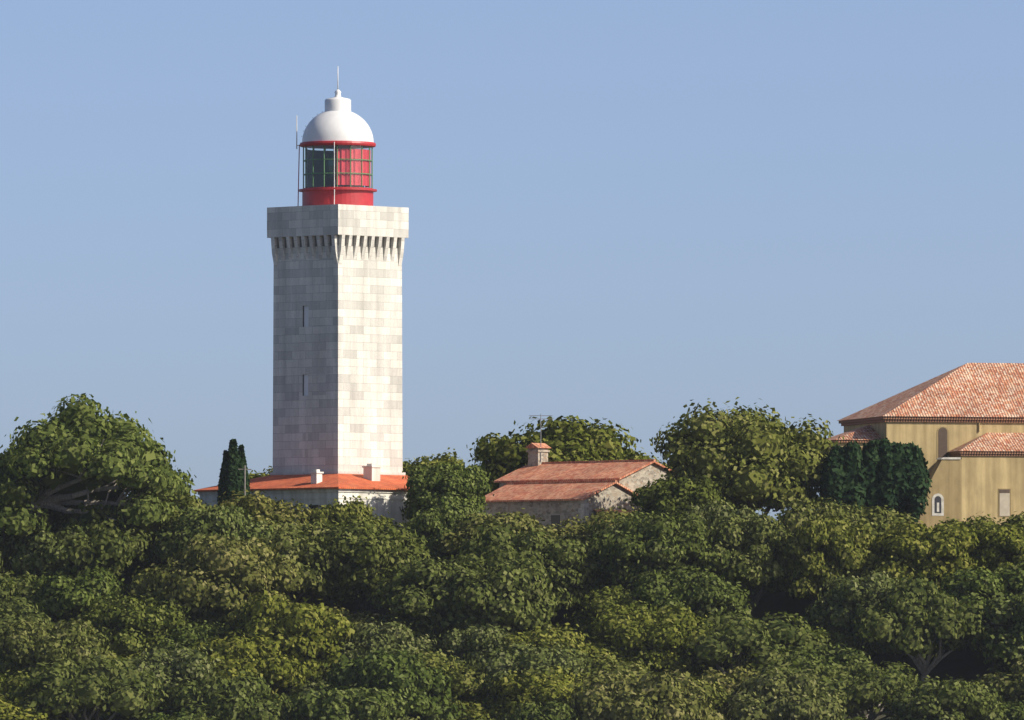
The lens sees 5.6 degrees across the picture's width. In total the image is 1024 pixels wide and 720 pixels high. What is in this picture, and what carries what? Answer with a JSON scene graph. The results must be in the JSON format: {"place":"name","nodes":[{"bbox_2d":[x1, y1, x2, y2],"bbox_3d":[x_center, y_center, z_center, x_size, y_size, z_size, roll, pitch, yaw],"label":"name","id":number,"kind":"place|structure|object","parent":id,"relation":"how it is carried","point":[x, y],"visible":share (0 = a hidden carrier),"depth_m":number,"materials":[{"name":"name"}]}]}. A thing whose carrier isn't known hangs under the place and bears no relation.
{"place":"outdoors","nodes":[
{"label":"outdoors","id":0,"kind":"place"},
{"bbox_2d":[1,566,1013,719],"bbox_3d":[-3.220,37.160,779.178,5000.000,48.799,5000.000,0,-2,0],"label":"hillside ground","id":1,"kind":"structure","parent":0,"point":[967,664],"depth_m":777.21,"materials":[{"name":"soil"}]},
{"bbox_2d":[0,535,22,574],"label":"tree","id":2,"kind":"object","parent":1,"relation":"on","point":[4,552],"visible":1,"depth_m":779.73,"materials":[{"name":"green plant"}]},
{"bbox_2d":[0,570,44,613],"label":"tree","id":3,"kind":"object","parent":1,"relation":"on","point":[10,591],"visible":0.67,"depth_m":773.00,"materials":[{"name":"green plant"}]},
{"bbox_2d":[0,595,53,654],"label":"tree","id":4,"kind":"object","parent":1,"relation":"on","point":[18,611],"visible":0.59,"depth_m":764.76,"materials":[{"name":"green plant"}]},
{"bbox_2d":[0,668,59,719],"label":"holm oak","id":5,"kind":"object","parent":1,"relation":"on","point":[10,684],"visible":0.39,"depth_m":754.39,"materials":[{"name":"green plant"}]},
{"bbox_2d":[0,690,68,719],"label":"holm oak","id":6,"kind":"object","parent":1,"relation":"on","point":[9,711],"visible":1,"depth_m":746.36,"materials":[{"name":"green plant"}]},
{"bbox_2d":[0,514,103,581],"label":"holm oak","id":7,"kind":"object","parent":1,"relation":"on","point":[39,553],"visible":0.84,"depth_m":777.76,"materials":[{"name":"green plant"}]},
{"bbox_2d":[0,613,116,676],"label":"holm oak","id":8,"kind":"object","parent":1,"relation":"on","point":[30,645],"visible":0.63,"depth_m":758.45,"materials":[{"name":"green plant"}]},
{"bbox_2d":[18,560,128,624],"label":"holm oak","id":9,"kind":"object","parent":1,"relation":"on","point":[64,597],"visible":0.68,"depth_m":771.51,"materials":[{"name":"green plant"}]},
{"bbox_2d":[39,493,127,525],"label":"tree","id":10,"kind":"object","parent":1,"relation":"on","point":[54,513],"visible":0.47,"depth_m":785.01,"materials":[{"name":"green plant"}]},
{"bbox_2d":[0,654,172,719],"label":"tree","id":11,"kind":"object","parent":1,"relation":"on","point":[57,689],"visible":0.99,"depth_m":748.64,"materials":[{"name":"green plant"}]},
{"bbox_2d":[50,499,123,532],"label":"holm oak","id":12,"kind":"object","parent":1,"relation":"on","point":[115,506],"visible":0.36,"depth_m":784.77,"materials":[{"name":"green plant"}]},
{"bbox_2d":[0,393,196,539],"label":"tree","id":13,"kind":"object","parent":1,"relation":"on","point":[78,451],"visible":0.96,"depth_m":779.84,"materials":[{"name":"green plant"}]},
{"bbox_2d":[36,496,166,578],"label":"tree","id":14,"kind":"object","parent":1,"relation":"on","point":[114,548],"visible":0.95,"depth_m":777.75,"materials":[{"name":"green plant"}]},
{"bbox_2d":[61,666,161,719],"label":"holm oak","id":15,"kind":"object","parent":1,"relation":"on","point":[101,717],"visible":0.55,"depth_m":752.94,"materials":[{"name":"green plant"}]},
{"bbox_2d":[82,592,190,657],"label":"holm oak","id":16,"kind":"object","parent":1,"relation":"on","point":[130,625],"visible":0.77,"depth_m":766.43,"materials":[{"name":"green plant"}]},
{"bbox_2d":[116,491,212,568],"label":"holm oak","id":17,"kind":"object","parent":1,"relation":"on","point":[189,502],"visible":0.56,"depth_m":782.18,"materials":[{"name":"green plant"}]},
{"bbox_2d":[125,558,211,626],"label":"holm oak","id":18,"kind":"object","parent":1,"relation":"on","point":[146,583],"visible":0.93,"depth_m":770.95,"materials":[{"name":"green plant"}]},
{"bbox_2d":[141,707,202,719],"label":"holm oak","id":19,"kind":"object","parent":1,"relation":"on","point":[159,716],"visible":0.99,"depth_m":748.09,"materials":[{"name":"green plant"}]},
{"bbox_2d":[121,642,228,719],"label":"holm oak","id":20,"kind":"object","parent":1,"relation":"on","point":[181,667],"visible":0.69,"depth_m":754.64,"materials":[{"name":"green plant"}]},
{"bbox_2d":[152,619,238,655],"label":"holm oak","id":21,"kind":"object","parent":1,"relation":"on","point":[195,632],"visible":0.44,"depth_m":766.33,"materials":[{"name":"green plant"}]},
{"bbox_2d":[143,499,277,569],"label":"holm oak","id":22,"kind":"object","parent":1,"relation":"on","point":[226,521],"visible":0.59,"depth_m":777.36,"materials":[{"name":"green plant"}]},
{"bbox_2d":[217,450,227,505],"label":"italian cypress","id":23,"kind":"object","parent":1,"relation":"on","point":[221,486],"visible":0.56,"depth_m":793.43,"materials":[{"name":"green plant"}]},
{"bbox_2d":[162,670,296,719],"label":"holm oak","id":24,"kind":"object","parent":1,"relation":"on","point":[248,697],"visible":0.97,"depth_m":749.42,"materials":[{"name":"green plant"}]},
{"bbox_2d":[151,528,308,629],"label":"holm oak","id":25,"kind":"object","parent":1,"relation":"on","point":[235,572],"visible":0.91,"depth_m":769.53,"materials":[{"name":"green plant"}]},
{"bbox_2d":[222,438,242,501],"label":"italian cypress","id":26,"kind":"object","parent":1,"relation":"on","point":[233,475],"visible":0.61,"depth_m":793.15,"materials":[{"name":"green plant"}]},
{"bbox_2d":[238,444,249,496],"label":"italian cypress","id":27,"kind":"object","parent":1,"relation":"on","point":[242,456],"visible":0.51,"depth_m":793.63,"materials":[{"name":"green plant"}]},
{"bbox_2d":[184,631,315,698],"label":"holm oak","id":28,"kind":"object","parent":1,"relation":"on","point":[267,661],"visible":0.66,"depth_m":759.24,"materials":[{"name":"green plant"}]},
{"bbox_2d":[248,466,272,478],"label":"oak","id":29,"kind":"object","parent":1,"relation":"on","point":[252,475],"visible":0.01,"depth_m":815.27,"materials":[{"name":"green plant"}]},
{"bbox_2d":[213,490,312,529],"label":"holm oak","id":30,"kind":"object","parent":1,"relation":"on","point":[262,506],"visible":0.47,"depth_m":784.61,"materials":[{"name":"green plant"}]},
{"bbox_2d":[225,585,354,682],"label":"holm oak","id":31,"kind":"object","parent":1,"relation":"on","point":[310,635],"visible":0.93,"depth_m":764.24,"materials":[{"name":"green plant"}]},
{"bbox_2d":[198,489,408,528],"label":"keeper's house walls","id":32,"kind":"structure","parent":1,"relation":"on","point":[383,502],"depth_m":792.89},
{"bbox_2d":[194,474,409,491],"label":"tiled roof","id":33,"kind":"structure","parent":32,"relation":"on","point":[329,481],"depth_m":794.66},
{"bbox_2d":[309,463,381,483],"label":"chimneys","id":34,"kind":"object","parent":33,"relation":"on","point":[371,471],"visible":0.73,"depth_m":794.94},
{"bbox_2d":[281,670,334,700],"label":"holm oak","id":35,"kind":"object","parent":1,"relation":"on","point":[315,686],"visible":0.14,"depth_m":760.64,"materials":[{"name":"green plant"}]},
{"bbox_2d":[251,516,369,604],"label":"holm oak","id":36,"kind":"object","parent":1,"relation":"on","point":[301,545],"visible":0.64,"depth_m":777.70,"materials":[{"name":"green plant"}]},
{"bbox_2d":[267,204,408,474],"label":"lighthouse","id":37,"kind":"object","parent":1,"relation":"on","point":[337,347],"visible":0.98,"depth_m":798.07,"materials":[{"name":"stone"}]},
{"bbox_2d":[299,141,376,205],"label":"red lantern drum","id":38,"kind":"object","parent":37,"relation":"attached to","point":[343,195],"visible":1,"depth_m":798.70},
{"bbox_2d":[296,111,334,205],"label":"antenna","id":39,"kind":"object","parent":38,"relation":"attached to","point":[299,160],"visible":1,"depth_m":800.72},
{"bbox_2d":[325,147,341,186],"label":"lighthouse lens","id":40,"kind":"object","parent":38,"relation":"in","point":[329,166],"visible":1,"depth_m":800.38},
{"bbox_2d":[306,148,363,187],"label":"glass","id":41,"kind":"object","parent":38,"relation":"attached to","point":[318,168],"visible":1,"depth_m":802.81,"materials":[{"name":"grey"}]},
{"bbox_2d":[302,66,373,141],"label":"dome roof","id":42,"kind":"structure","parent":38,"relation":"on","point":[337,120],"depth_m":799.36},
{"bbox_2d":[303,145,372,187],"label":"lantern glazing bars","id":43,"kind":"object","parent":38,"relation":"attached to","point":[324,159],"visible":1,"depth_m":799.12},
{"bbox_2d":[336,149,370,186],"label":"red curtain","id":44,"kind":"object","parent":38,"relation":"in","point":[344,167],"visible":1,"depth_m":798.87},
{"bbox_2d":[282,682,413,719],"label":"holm oak","id":45,"kind":"object","parent":1,"relation":"on","point":[355,703],"visible":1,"depth_m":747.27,"materials":[{"name":"green plant"}]},
{"bbox_2d":[306,495,397,533],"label":"holm oak","id":46,"kind":"object","parent":1,"relation":"on","point":[337,512],"visible":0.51,"depth_m":785.41,"materials":[{"name":"green plant"}]},
{"bbox_2d":[325,603,395,641],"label":"holm oak","id":47,"kind":"object","parent":1,"relation":"on","point":[363,617],"visible":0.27,"depth_m":773.94,"materials":[{"name":"green plant"}]},
{"bbox_2d":[302,515,434,613],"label":"holm oak","id":48,"kind":"object","parent":1,"relation":"on","point":[365,545],"visible":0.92,"depth_m":777.98,"materials":[{"name":"green plant"}]},
{"bbox_2d":[335,617,441,661],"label":"holm oak","id":49,"kind":"object","parent":1,"relation":"on","point":[369,638],"visible":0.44,"depth_m":765.24,"materials":[{"name":"green plant"}]},
{"bbox_2d":[318,647,465,719],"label":"holm oak","id":50,"kind":"object","parent":1,"relation":"on","point":[429,689],"visible":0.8,"depth_m":752.74,"materials":[{"name":"green plant"}]},
{"bbox_2d":[366,552,497,650],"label":"holm oak","id":51,"kind":"object","parent":1,"relation":"on","point":[419,595],"visible":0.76,"depth_m":771.77,"materials":[{"name":"green plant"}]},
{"bbox_2d":[403,447,470,475],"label":"oak","id":52,"kind":"object","parent":1,"relation":"on","point":[444,457],"visible":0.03,"depth_m":818.85,"materials":[{"name":"green plant"}]},
{"bbox_2d":[395,649,490,706],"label":"holm oak","id":53,"kind":"object","parent":1,"relation":"on","point":[465,685],"visible":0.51,"depth_m":757.89,"materials":[{"name":"green plant"}]},
{"bbox_2d":[404,498,486,563],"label":"holm oak","id":54,"kind":"object","parent":1,"relation":"on","point":[431,521],"visible":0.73,"depth_m":784.80,"materials":[{"name":"green plant"}]},
{"bbox_2d":[400,458,494,522],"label":"oak","id":55,"kind":"object","parent":1,"relation":"on","point":[430,486],"visible":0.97,"depth_m":789.39,"materials":[{"name":"green plant"}]},
{"bbox_2d":[436,622,509,670],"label":"holm oak","id":56,"kind":"object","parent":1,"relation":"on","point":[472,643],"visible":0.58,"depth_m":764.91,"materials":[{"name":"green plant"}]},
{"bbox_2d":[442,699,512,719],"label":"holm oak","id":57,"kind":"object","parent":1,"relation":"on","point":[475,709],"visible":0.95,"depth_m":753.93,"materials":[{"name":"green plant"}]},
{"bbox_2d":[434,518,558,573],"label":"tree","id":58,"kind":"object","parent":1,"relation":"on","point":[493,542],"visible":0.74,"depth_m":777.74,"materials":[{"name":"green plant"}]},
{"bbox_2d":[435,551,561,638],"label":"holm oak","id":59,"kind":"object","parent":1,"relation":"on","point":[523,599],"visible":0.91,"depth_m":769.39,"materials":[{"name":"green plant"}]},
{"bbox_2d":[430,507,568,566],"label":"holm oak","id":60,"kind":"object","parent":1,"relation":"on","point":[516,521],"visible":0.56,"depth_m":783.33,"materials":[{"name":"green plant"}]},
{"bbox_2d":[461,640,600,701],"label":"holm oak","id":61,"kind":"object","parent":1,"relation":"on","point":[523,656],"visible":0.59,"depth_m":758.04,"materials":[{"name":"green plant"}]},
{"bbox_2d":[478,696,583,719],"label":"holm oak","id":62,"kind":"object","parent":1,"relation":"on","point":[554,710],"visible":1,"depth_m":748.18,"materials":[{"name":"green plant"}]},
{"bbox_2d":[467,664,600,716],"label":"holm oak","id":63,"kind":"object","parent":1,"relation":"on","point":[516,690],"visible":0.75,"depth_m":753.77,"materials":[{"name":"green plant"}]},
{"bbox_2d":[484,622,620,663],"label":"holm oak","id":64,"kind":"object","parent":1,"relation":"on","point":[552,636],"visible":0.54,"depth_m":764.46,"materials":[{"name":"green plant"}]},
{"bbox_2d":[503,523,613,611],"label":"holm oak","id":65,"kind":"object","parent":1,"relation":"on","point":[573,578],"visible":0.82,"depth_m":777.33,"materials":[{"name":"green plant"}]},
{"bbox_2d":[466,415,655,494],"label":"oak","id":66,"kind":"object","parent":1,"relation":"on","point":[573,439],"visible":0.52,"depth_m":821.26,"materials":[{"name":"green plant"}]},
{"bbox_2d":[480,463,673,532],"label":"stone house walls","id":67,"kind":"structure","parent":1,"relation":"on","point":[614,495],"depth_m":805.29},
{"bbox_2d":[525,414,551,465],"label":"chimney","id":68,"kind":"object","parent":67,"relation":"attached to","point":[537,454],"visible":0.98,"depth_m":817.17,"materials":[{"name":"stone"}]},
{"bbox_2d":[485,459,670,512],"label":"stone house roofs","id":69,"kind":"structure","parent":67,"relation":"on","point":[571,480],"depth_m":809.25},
{"bbox_2d":[578,499,641,522],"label":"stone house quoins","id":70,"kind":"object","parent":67,"relation":"attached to","point":[584,505],"visible":0.16,"depth_m":802.22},
{"bbox_2d":[557,506,639,551],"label":"holm oak","id":71,"kind":"object","parent":1,"relation":"on","point":[579,530],"visible":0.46,"depth_m":783.96,"materials":[{"name":"green plant"}]},
{"bbox_2d":[561,581,667,640],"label":"holm oak","id":72,"kind":"object","parent":1,"relation":"on","point":[612,596],"visible":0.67,"depth_m":773.16,"materials":[{"name":"green plant"}]},
{"bbox_2d":[574,655,658,688],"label":"holm oak","id":73,"kind":"object","parent":1,"relation":"on","point":[602,663],"visible":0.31,"depth_m":759.22,"materials":[{"name":"green plant"}]},
{"bbox_2d":[563,663,730,719],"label":"holm oak","id":74,"kind":"object","parent":1,"relation":"on","point":[665,695],"visible":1,"depth_m":749.12,"materials":[{"name":"green plant"}]},
{"bbox_2d":[579,599,720,676],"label":"holm oak","id":75,"kind":"object","parent":1,"relation":"on","point":[647,635],"visible":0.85,"depth_m":766.52,"materials":[{"name":"green plant"}]},
{"bbox_2d":[580,506,736,594],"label":"holm oak","id":76,"kind":"object","parent":1,"relation":"on","point":[636,545],"visible":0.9,"depth_m":777.53,"materials":[{"name":"green plant"}]},
{"bbox_2d":[625,466,735,520],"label":"oak","id":77,"kind":"object","parent":1,"relation":"on","point":[680,494],"visible":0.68,"depth_m":791.00,"materials":[{"name":"green plant"}]},
{"bbox_2d":[632,672,733,718],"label":"holm oak","id":78,"kind":"object","parent":1,"relation":"on","point":[718,700],"visible":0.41,"depth_m":755.86,"materials":[{"name":"green plant"}]},
{"bbox_2d":[628,564,755,625],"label":"holm oak","id":79,"kind":"object","parent":1,"relation":"on","point":[703,593],"visible":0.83,"depth_m":772.07,"materials":[{"name":"green plant"}]},
{"bbox_2d":[670,499,762,572],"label":"holm oak","id":80,"kind":"object","parent":1,"relation":"on","point":[715,512],"visible":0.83,"depth_m":782.54,"materials":[{"name":"green plant"}]},
{"bbox_2d":[694,660,767,706],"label":"holm oak","id":81,"kind":"object","parent":1,"relation":"on","point":[726,681],"visible":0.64,"depth_m":758.38,"materials":[{"name":"green plant"}]},
{"bbox_2d":[695,510,795,621],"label":"holm oak","id":82,"kind":"object","parent":1,"relation":"on","point":[758,568],"visible":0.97,"depth_m":779.26,"materials":[{"name":"green plant"}]},
{"bbox_2d":[649,397,843,514],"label":"round oak","id":83,"kind":"object","parent":1,"relation":"on","point":[759,460],"visible":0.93,"depth_m":794.18,"materials":[{"name":"green plant"}]},
{"bbox_2d":[673,610,827,674],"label":"tree","id":84,"kind":"object","parent":1,"relation":"on","point":[736,640],"visible":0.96,"depth_m":765.61,"materials":[{"name":"green plant"}]},
{"bbox_2d":[721,667,850,719],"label":"holm oak","id":85,"kind":"object","parent":1,"relation":"on","point":[774,697],"visible":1,"depth_m":753.93,"materials":[{"name":"green plant"}]},
{"bbox_2d":[722,661,883,715],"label":"tree","id":86,"kind":"object","parent":1,"relation":"on","point":[822,678],"visible":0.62,"depth_m":759.06,"materials":[{"name":"green plant"}]},
{"bbox_2d":[750,638,874,673],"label":"holm oak","id":87,"kind":"object","parent":1,"relation":"on","point":[836,654],"visible":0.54,"depth_m":764.95,"materials":[{"name":"green plant"}]},
{"bbox_2d":[774,496,870,605],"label":"holm oak","id":88,"kind":"object","parent":1,"relation":"on","point":[803,510],"visible":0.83,"depth_m":782.47,"materials":[{"name":"green plant"}]},
{"bbox_2d":[780,514,882,602],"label":"holm oak","id":89,"kind":"object","parent":1,"relation":"on","point":[833,537],"visible":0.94,"depth_m":778.26,"materials":[{"name":"green plant"}]},
{"bbox_2d":[801,625,870,660],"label":"holm oak","id":90,"kind":"object","parent":1,"relation":"on","point":[841,638],"visible":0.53,"depth_m":770.58,"materials":[{"name":"green plant"}]},
{"bbox_2d":[804,569,905,664],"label":"holm oak","id":91,"kind":"object","parent":1,"relation":"on","point":[849,597],"visible":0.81,"depth_m":771.29,"materials":[{"name":"green plant"}]},
{"bbox_2d":[795,505,917,555],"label":"holm oak","id":92,"kind":"object","parent":1,"relation":"on","point":[879,521],"visible":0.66,"depth_m":783.52,"materials":[{"name":"green plant"}]},
{"bbox_2d":[825,660,920,719],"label":"tree","id":93,"kind":"object","parent":1,"relation":"on","point":[890,681],"visible":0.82,"depth_m":759.89,"materials":[{"name":"green plant"}]},
{"bbox_2d":[817,437,932,522],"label":"tree","id":94,"kind":"object","parent":1,"relation":"on","point":[881,472],"visible":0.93,"depth_m":793.20,"materials":[{"name":"green plant"}]},
{"bbox_2d":[866,518,981,593],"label":"holm oak","id":95,"kind":"object","parent":1,"relation":"on","point":[929,553],"visible":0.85,"depth_m":777.16,"materials":[{"name":"green plant"}]},
{"bbox_2d":[827,363,1023,527],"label":"chapel","id":96,"kind":"structure","parent":1,"relation":"on","point":[962,426],"depth_m":807.20,"materials":[{"name":"paint"}]},
{"bbox_2d":[853,570,998,683],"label":"tree","id":97,"kind":"object","parent":1,"relation":"on","point":[930,619],"visible":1,"depth_m":766.38,"materials":[{"name":"green plant"}]},
{"bbox_2d":[878,674,1011,719],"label":"holm oak","id":98,"kind":"object","parent":1,"relation":"on","point":[955,699],"visible":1,"depth_m":752.40,"materials":[{"name":"green plant"}]},
{"bbox_2d":[934,511,1008,529],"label":"holm oak","id":99,"kind":"object","parent":1,"relation":"on","point":[976,523],"visible":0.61,"depth_m":783.90,"materials":[{"name":"green plant"}]},
{"bbox_2d":[935,563,1023,669],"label":"holm oak","id":100,"kind":"object","parent":1,"relation":"on","point":[973,585],"visible":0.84,"depth_m":769.77,"materials":[{"name":"green plant"}]},
{"bbox_2d":[959,591,1023,675],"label":"holm oak","id":101,"kind":"object","parent":1,"relation":"on","point":[1003,643],"visible":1,"depth_m":765.47,"materials":[{"name":"green plant"}]},
{"bbox_2d":[966,522,1023,572],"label":"holm oak","id":102,"kind":"object","parent":1,"relation":"on","point":[997,547],"visible":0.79,"depth_m":778.87,"materials":[{"name":"green plant"}]},
{"bbox_2d":[970,698,1023,719],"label":"holm oak","id":103,"kind":"object","parent":1,"relation":"on","point":[1016,709],"visible":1,"depth_m":753.96,"materials":[{"name":"green plant"}]},
{"bbox_2d":[976,656,1023,703],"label":"holm oak","id":104,"kind":"object","parent":1,"relation":"on","point":[1012,689],"visible":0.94,"depth_m":758.04,"materials":[{"name":"green plant"}]},
{"bbox_2d":[995,558,1023,594],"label":"holm oak","id":105,"kind":"object","parent":1,"relation":"on","point":[1014,566],"visible":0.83,"depth_m":771.12,"materials":[{"name":"green plant"}]},
{"bbox_2d":[1002,511,1023,531],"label":"holm oak","id":106,"kind":"object","parent":1,"relation":"on","point":[1018,519],"visible":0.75,"depth_m":784.06,"materials":[{"name":"green plant"}]},
{"bbox_2d":[0,0,1023,523],"label":"sky","id":107,"kind":"structure","parent":0,"point":[628,213],"materials":[{"name":"blue"}]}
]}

